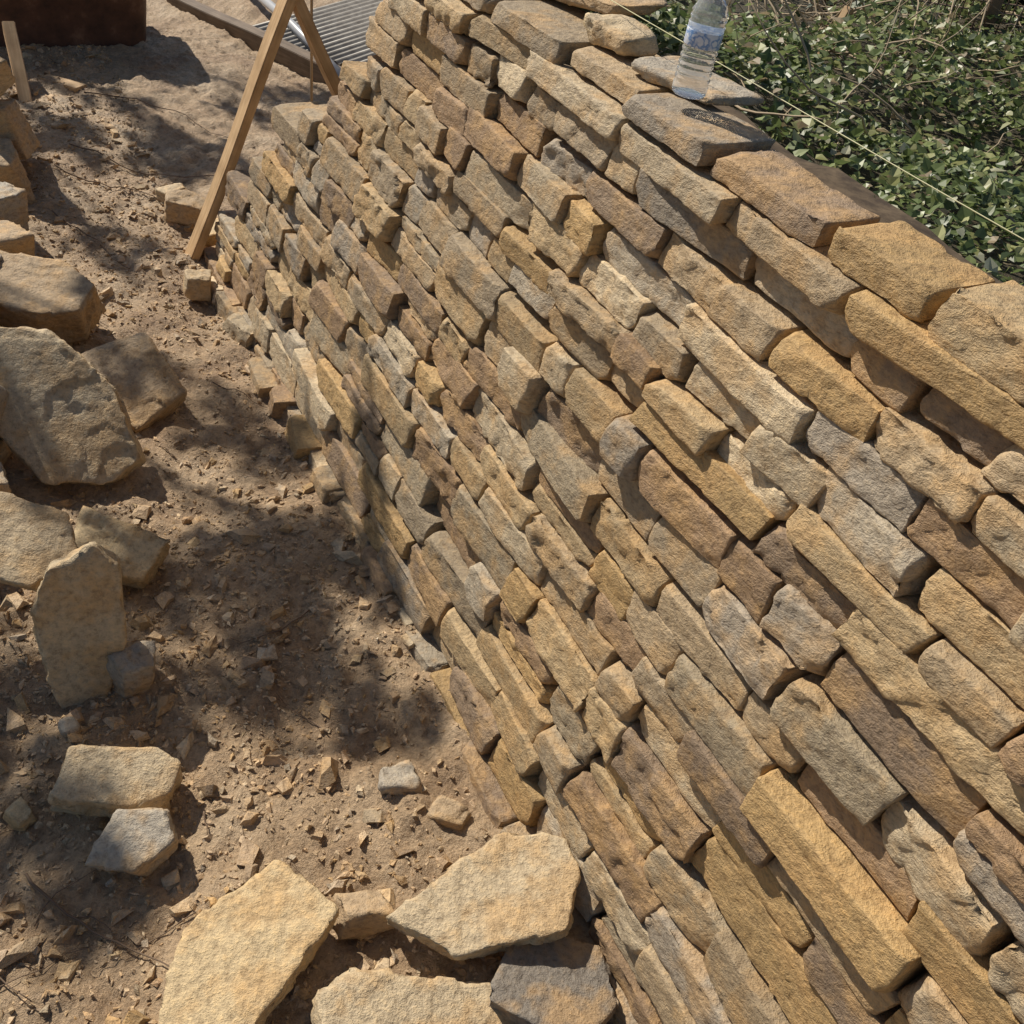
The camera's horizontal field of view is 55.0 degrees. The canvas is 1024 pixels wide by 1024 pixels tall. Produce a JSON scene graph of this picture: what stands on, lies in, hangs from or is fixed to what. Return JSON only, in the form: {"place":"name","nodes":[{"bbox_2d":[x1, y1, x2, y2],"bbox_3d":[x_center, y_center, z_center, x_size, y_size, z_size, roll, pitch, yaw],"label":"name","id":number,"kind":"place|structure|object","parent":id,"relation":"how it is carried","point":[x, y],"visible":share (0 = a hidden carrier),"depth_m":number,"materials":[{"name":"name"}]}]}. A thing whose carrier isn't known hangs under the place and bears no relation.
{"place":"outdoors","nodes":[
{"label":"outdoors","id":0,"kind":"place"},
{"bbox_2d":[0,0,1023,1023],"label":"ground","id":1,"kind":"structure","parent":0,"point":[189,66],"depth_m":2.57,"materials":[{"name":"soil"}]},
{"bbox_2d":[0,462,10,492],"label":"limestone block","id":2,"kind":"object","parent":1,"relation":"on","point":[4,485],"depth_m":2.69,"materials":[{"name":"stone"}]},
{"bbox_2d":[0,385,11,465],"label":"limestone block","id":3,"kind":"object","parent":1,"relation":"on","point":[5,452],"depth_m":2.87,"materials":[{"name":"stone"}]},
{"bbox_2d":[0,182,28,230],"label":"limestone block","id":4,"kind":"object","parent":1,"relation":"on","point":[13,203],"depth_m":3.80,"materials":[{"name":"stone"}]},
{"bbox_2d":[2,21,32,102],"bbox_3d":[-2.452,-2.159,4.903,0.065,0.124,0.548,-12,85,-23],"label":"wooden post","id":5,"kind":"object","parent":1,"relation":"on","point":[15,55],"visible":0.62,"depth_m":4.85,"materials":[{"name":"brown wood"}]},
{"bbox_2d":[0,220,34,255],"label":"limestone block","id":6,"kind":"object","parent":1,"relation":"on","point":[15,238],"depth_m":3.60,"materials":[{"name":"stone"}]},
{"bbox_2d":[0,138,35,204],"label":"limestone block","id":7,"kind":"object","parent":1,"relation":"on","point":[13,171],"depth_m":4.05,"materials":[{"name":"stone"}]},
{"bbox_2d":[0,99,39,159],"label":"limestone block","id":8,"kind":"object","parent":1,"relation":"on","point":[16,129],"depth_m":4.15,"materials":[{"name":"stone"}]},
{"bbox_2d":[0,57,14,96],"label":"limestone block","id":9,"kind":"object","parent":8,"relation":"on","point":[7,79],"depth_m":4.08,"materials":[{"name":"stone"}]},
{"bbox_2d":[3,797,37,830],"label":"limestone block","id":10,"kind":"object","parent":1,"relation":"on","point":[18,815],"depth_m":2.08,"materials":[{"name":"stone"}]},
{"bbox_2d":[0,491,77,591],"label":"stone slab","id":11,"kind":"object","parent":1,"relation":"on","point":[36,539],"depth_m":2.35,"materials":[{"name":"stone"}]},
{"bbox_2d":[0,250,105,343],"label":"limestone block","id":12,"kind":"object","parent":1,"relation":"on","point":[60,298],"depth_m":3.35,"materials":[{"name":"stone"}]},
{"bbox_2d":[38,74,86,92],"bbox_3d":[-2.312,-2.178,5.067,0.238,0.087,0.086,20,41,11],"label":"timber offcut","id":13,"kind":"object","parent":1,"relation":"on","point":[74,86],"visible":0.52,"depth_m":5.03,"materials":[{"name":"beige wood"}]},
{"bbox_2d":[58,716,81,737],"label":"limestone block","id":14,"kind":"object","parent":1,"relation":"on","point":[67,725],"depth_m":2.26,"materials":[{"name":"stone"}]},
{"bbox_2d":[0,326,145,485],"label":"stone slab","id":15,"kind":"object","parent":1,"relation":"on","point":[65,418],"depth_m":2.88,"materials":[{"name":"stone"}]},
{"bbox_2d":[0,0,145,46],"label":"metal skip tub","id":16,"kind":"object","parent":1,"relation":"on","point":[61,23],"visible":0.79,"depth_m":5.41,"materials":[{"name":"brown metal"}]},
{"bbox_2d":[30,541,126,708],"bbox_3d":[-1.012,0.275,2.306,0.205,0.455,0.071,-4,26,-22],"label":"stone slab","id":17,"kind":"object","parent":1,"relation":"on","point":[78,612],"depth_m":2.27,"materials":[{"name":"stone"}]},
{"bbox_2d":[47,744,182,817],"bbox_3d":[-0.859,0.591,2.146,0.263,0.092,0.152,8,54,-14],"label":"limestone block","id":18,"kind":"object","parent":1,"relation":"on","point":[102,781],"depth_m":2.11,"materials":[{"name":"stone"}]},
{"bbox_2d":[74,505,169,588],"bbox_3d":[-1.085,0.117,2.655,0.269,0.099,0.184,23,49,2],"label":"limestone block","id":19,"kind":"object","parent":1,"relation":"on","point":[140,552],"depth_m":2.64,"materials":[{"name":"stone"}]},
{"bbox_2d":[85,807,177,876],"bbox_3d":[-0.787,0.690,2.060,0.182,0.087,0.145,2,57,-3],"label":"limestone block","id":20,"kind":"object","parent":1,"relation":"on","point":[141,842],"depth_m":2.02,"materials":[{"name":"stone"}]},
{"bbox_2d":[106,641,156,698],"bbox_3d":[-0.916,0.395,2.378,0.119,0.148,0.101,-10,53,-37],"label":"limestone block","id":21,"kind":"object","parent":1,"relation":"on","point":[131,670],"depth_m":2.34,"materials":[{"name":"stone"}]},
{"bbox_2d":[81,332,186,432],"bbox_3d":[-1.244,-0.440,3.225,0.390,0.099,0.280,39,65,14],"label":"stone slab","id":22,"kind":"object","parent":1,"relation":"on","point":[137,371],"depth_m":3.19,"materials":[{"name":"stone"}]},
{"bbox_2d":[0,59,328,1001],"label":"fallen twigs","id":23,"kind":"object","parent":1,"relation":"on","point":[36,887],"visible":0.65,"depth_m":2.13,"materials":[{"name":"brown wood"}]},
{"bbox_2d":[155,183,186,202],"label":"limestone block","id":24,"kind":"object","parent":1,"relation":"on","point":[160,192],"depth_m":4.32,"materials":[{"name":"stone"}]},
{"bbox_2d":[164,189,204,226],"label":"limestone block","id":25,"kind":"object","parent":1,"relation":"on","point":[183,207],"depth_m":4.21,"materials":[{"name":"stone"}]},
{"bbox_2d":[183,269,212,300],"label":"limestone block","id":26,"kind":"object","parent":1,"relation":"on","point":[196,285],"depth_m":3.80,"materials":[{"name":"stone"}]},
{"bbox_2d":[205,218,218,246],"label":"limestone block","id":27,"kind":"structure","parent":1,"relation":"on","point":[211,240],"depth_m":4.08,"materials":[{"name":"stone"}]},
{"bbox_2d":[159,860,338,1023],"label":"stone slab","id":28,"kind":"object","parent":1,"relation":"on","point":[245,953],"depth_m":1.88,"materials":[{"name":"stone"}]},
{"bbox_2d":[167,0,341,83],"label":"wooden sleeper","id":29,"kind":"object","parent":1,"relation":"on","point":[293,57],"visible":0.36,"depth_m":6.00,"materials":[{"name":"brown wood"}]},
{"bbox_2d":[185,0,339,260],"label":"batter frame","id":30,"kind":"object","parent":1,"relation":"on","point":[284,10],"visible":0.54,"depth_m":3.73,"materials":[{"name":"brown wood"}]},
{"bbox_2d":[258,0,340,80],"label":"drain pipe","id":31,"kind":"object","parent":1,"relation":"on","point":[293,26],"visible":0.21,"depth_m":6.06,"materials":[{"name":"grey plastic"}]},
{"bbox_2d":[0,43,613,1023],"bbox_3d":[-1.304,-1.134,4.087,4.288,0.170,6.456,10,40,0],"label":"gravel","id":32,"kind":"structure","parent":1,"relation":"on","point":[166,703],"depth_m":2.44,"materials":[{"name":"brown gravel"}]},
{"bbox_2d":[252,0,382,64],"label":"corrugated sheet","id":33,"kind":"object","parent":1,"relation":"on","point":[342,26],"visible":0.07,"depth_m":6.28,"materials":[{"name":"silver metal"}]},
{"bbox_2d":[330,890,394,939],"bbox_3d":[-0.308,0.821,2.017,0.131,0.067,0.098,-2,28,-19],"label":"limestone block","id":34,"kind":"object","parent":1,"relation":"on","point":[363,914],"depth_m":1.99,"materials":[{"name":"stone"}]},
{"bbox_2d":[377,759,421,795],"bbox_3d":[-0.263,0.623,2.266,0.102,0.057,0.092,3,40,-20],"label":"limestone block","id":35,"kind":"object","parent":1,"relation":"on","point":[399,778],"depth_m":2.24,"materials":[{"name":"stone"}]},
{"bbox_2d":[311,967,509,1023],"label":"stone slab","id":36,"kind":"object","parent":1,"relation":"on","point":[355,995],"depth_m":1.86,"materials":[{"name":"stone"}]},
{"bbox_2d":[426,795,471,831],"bbox_3d":[-0.143,0.684,2.230,0.093,0.034,0.071,26,43,12],"label":"limestone block","id":37,"kind":"object","parent":1,"relation":"on","point":[448,812],"depth_m":2.22,"materials":[{"name":"stone"}]},
{"bbox_2d":[386,832,580,960],"bbox_3d":[-0.056,0.785,2.015,0.399,0.060,0.259,1,47,-6],"label":"stone slab","id":38,"kind":"object","parent":1,"relation":"on","point":[502,891],"depth_m":1.99,"materials":[{"name":"stone"}]},
{"bbox_2d":[489,936,618,1023],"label":"stone slab","id":39,"kind":"object","parent":1,"relation":"on","point":[565,980],"depth_m":1.92,"materials":[{"name":"stone"}]},
{"bbox_2d":[202,0,1023,1023],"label":"face stones","id":40,"kind":"object","parent":1,"relation":"on","point":[660,448],"visible":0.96,"depth_m":1.81,"materials":[{"name":"stone"}]},
{"bbox_2d":[556,0,667,15],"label":"stone slab","id":41,"kind":"structure","parent":40,"relation":"on","point":[638,7],"depth_m":2.16,"materials":[{"name":"stone"}]},
{"bbox_2d":[583,12,658,56],"bbox_3d":[0.229,-0.997,2.061,0.103,0.058,0.156,-19,48,-29],"label":"limestone block","id":42,"kind":"object","parent":40,"relation":"on","point":[621,35],"depth_m":2.03,"materials":[{"name":"stone"}]},
{"bbox_2d":[631,56,763,105],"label":"stone slab","id":43,"kind":"structure","parent":40,"relation":"on","point":[661,71],"depth_m":1.91,"materials":[{"name":"stone"}]},
{"bbox_2d":[672,0,728,99],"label":"water bottle","id":44,"kind":"object","parent":43,"relation":"on","point":[705,30],"visible":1,"depth_m":1.75,"materials":[{"name":"clear plastic"}]},
{"bbox_2d":[310,0,1023,239],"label":"guide string","id":45,"kind":"object","parent":1,"relation":"on","point":[311,62],"visible":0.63,"depth_m":1.73,"materials":[{"name":"beige fabric"}]},
{"bbox_2d":[564,0,1023,246],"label":"bramble twigs","id":46,"kind":"object","parent":1,"relation":"on","point":[822,6],"visible":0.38,"depth_m":2.69,"materials":[{"name":"beige plant"}]},
{"bbox_2d":[577,0,1023,285],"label":"ivy","id":47,"kind":"object","parent":1,"relation":"on","point":[951,155],"visible":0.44,"depth_m":2.39,"materials":[{"name":"green plant"}]},
{"bbox_2d":[817,6,853,57],"bbox_3d":[0.956,-1.406,3.018,0.030,0.281,0.032,1,35,-45],"label":"wooden stake","id":48,"kind":"object","parent":1,"relation":"on","point":[844,11],"visible":0.18,"depth_m":2.96,"materials":[{"name":"beige wood"}]},
{"bbox_2d":[713,105,1002,282],"bbox_3d":[0.526,0.300,1.875,0.590,1.488,4.980,-13,45,-25],"label":"hearting","id":49,"kind":"object","parent":1,"relation":"on","point":[855,191],"visible":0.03,"depth_m":1.82,"materials":[{"name":"stone"}]},
{"bbox_2d":[819,0,1023,38],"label":"dry brush","id":50,"kind":"object","parent":1,"relation":"on","point":[997,4],"visible":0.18,"depth_m":3.48,"materials":[{"name":"brown plant"}]},
{"bbox_2d":[957,0,1023,10],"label":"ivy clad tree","id":51,"kind":"object","parent":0,"point":[1020,1],"visible":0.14,"depth_m":3.84,"materials":[{"name":"green plant"}]}
]}

